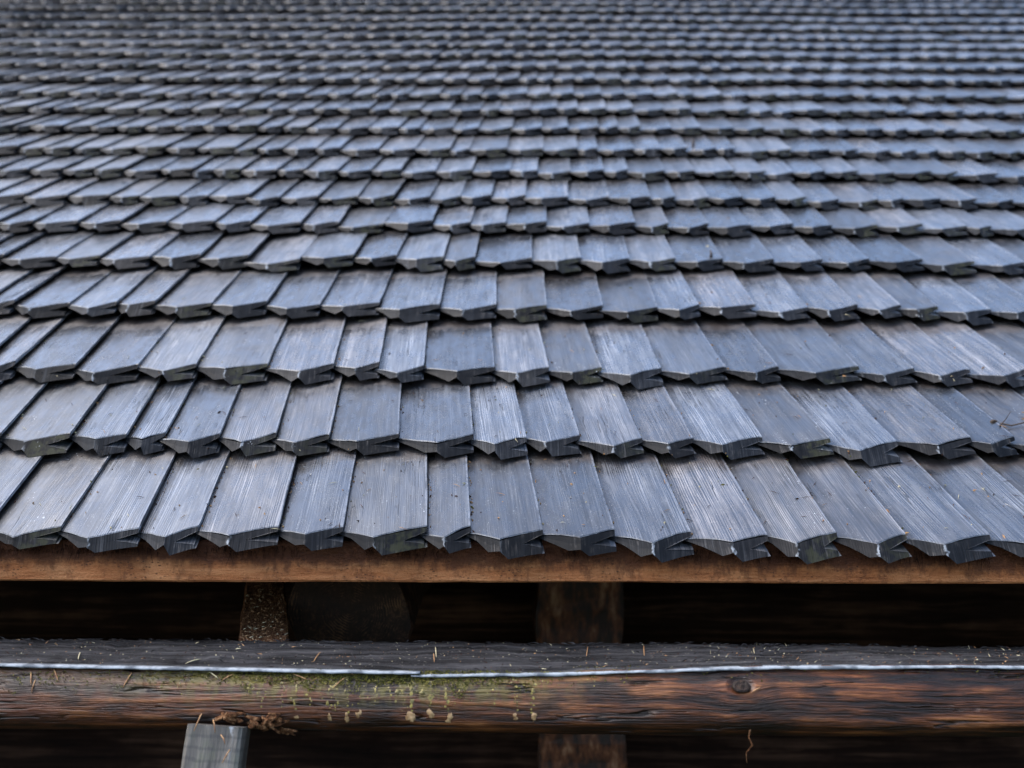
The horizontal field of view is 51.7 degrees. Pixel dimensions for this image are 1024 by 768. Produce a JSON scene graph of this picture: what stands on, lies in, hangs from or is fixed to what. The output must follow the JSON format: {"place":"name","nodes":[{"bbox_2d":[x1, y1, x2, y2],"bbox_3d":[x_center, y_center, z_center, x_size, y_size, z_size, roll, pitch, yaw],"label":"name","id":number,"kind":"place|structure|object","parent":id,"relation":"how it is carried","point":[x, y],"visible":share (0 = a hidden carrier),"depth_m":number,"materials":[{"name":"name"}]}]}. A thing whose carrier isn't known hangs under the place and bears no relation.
{"place":"outdoors","nodes":[
{"label":"outdoors","id":0,"kind":"place"},
{"bbox_3d":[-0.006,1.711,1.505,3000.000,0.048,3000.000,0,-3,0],"label":"ground","id":1,"kind":"structure","parent":0,"visible":0},
{"bbox_2d":[181,723,250,767],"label":"gutter strut","id":2,"kind":"object","parent":1,"relation":"on","point":[205,746],"visible":0.96,"depth_m":1.37,"materials":[{"name":"grey metal"}]},
{"bbox_2d":[214,712,245,723],"bbox_3d":[-0.378,0.446,1.409,0.045,0.019,0.014,0,-3,13],"label":"bark crumble","id":3,"kind":"object","parent":2,"relation":"on","point":[229,717],"visible":0.99,"depth_m":1.41,"materials":[{"name":"brown wood"}]},
{"bbox_2d":[0,639,1023,736],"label":"gutter log","id":4,"kind":"object","parent":2,"relation":"on","point":[846,692],"visible":1,"depth_m":1.42,"materials":[{"name":"black wood"}]},
{"bbox_2d":[238,582,287,641],"bbox_3d":[-0.466,0.430,1.991,0.079,0.073,0.868,0,0,-13],"label":"gutter bracket","id":5,"kind":"object","parent":4,"relation":"on","point":[251,591],"visible":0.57,"depth_m":1.82,"materials":[{"name":"brown wood"}]},
{"bbox_2d":[240,582,287,640],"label":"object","id":6,"kind":"object","parent":5,"relation":"on","point":[264,617],"visible":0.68,"depth_m":1.77,"materials":[{"name":"brown plant"}]},
{"bbox_2d":[244,713,297,735],"bbox_3d":[-0.323,0.456,1.415,0.071,0.036,0.027,1,-3,-9],"label":"bark crumble","id":7,"kind":"object","parent":4,"relation":"on","point":[267,720],"visible":1,"depth_m":1.41,"materials":[{"name":"brown wood"}]},
{"bbox_2d":[0,637,1023,670],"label":"log litter","id":8,"kind":"object","parent":4,"relation":"on","point":[573,643],"visible":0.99,"depth_m":1.56,"materials":[{"name":"brown plant"}]},
{"bbox_2d":[746,729,752,761],"bbox_3d":[0.317,0.483,1.408,0.010,0.043,0.009,0,-3,0],"label":"bark strand","id":9,"kind":"object","parent":4,"relation":"hanging from","point":[751,746],"visible":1,"depth_m":1.41},
{"bbox_2d":[0,580,1023,767],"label":"log wall","id":10,"kind":"structure","parent":1,"relation":"on","point":[941,615],"depth_m":2.90,"materials":[{"name":"black wood"}]},
{"bbox_2d":[286,582,432,641],"bbox_3d":[-0.295,0.436,2.398,0.232,0.236,0.951,0,-3,0],"label":"protruding log","id":11,"kind":"object","parent":10,"relation":"attached to","point":[355,611],"visible":0.49,"depth_m":1.92,"materials":[{"name":"black wood"}]},
{"bbox_2d":[0,0,1023,583],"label":"shingle roof","id":12,"kind":"structure","parent":10,"relation":"on","point":[844,154],"depth_m":2.43,"materials":[{"name":"grey wood"}]},
{"bbox_2d":[71,337,947,526],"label":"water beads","id":13,"kind":"object","parent":12,"relation":"on","point":[374,361],"visible":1,"depth_m":2.09,"materials":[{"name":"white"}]},
{"bbox_2d":[5,193,1023,537],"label":"needle litter","id":14,"kind":"object","parent":12,"relation":"on","point":[473,423],"visible":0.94,"depth_m":1.79,"materials":[{"name":"brown plant"}]},
{"bbox_2d":[990,411,1023,425],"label":"forked twig","id":15,"kind":"object","parent":12,"relation":"on","point":[993,421],"visible":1,"depth_m":1.87,"materials":[{"name":"wood"}]},
{"bbox_2d":[533,582,626,767],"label":"red brown post","id":16,"kind":"object","parent":1,"relation":"on","point":[578,612],"visible":0.27,"depth_m":2.61,"materials":[{"name":"brown wood"}]}
]}

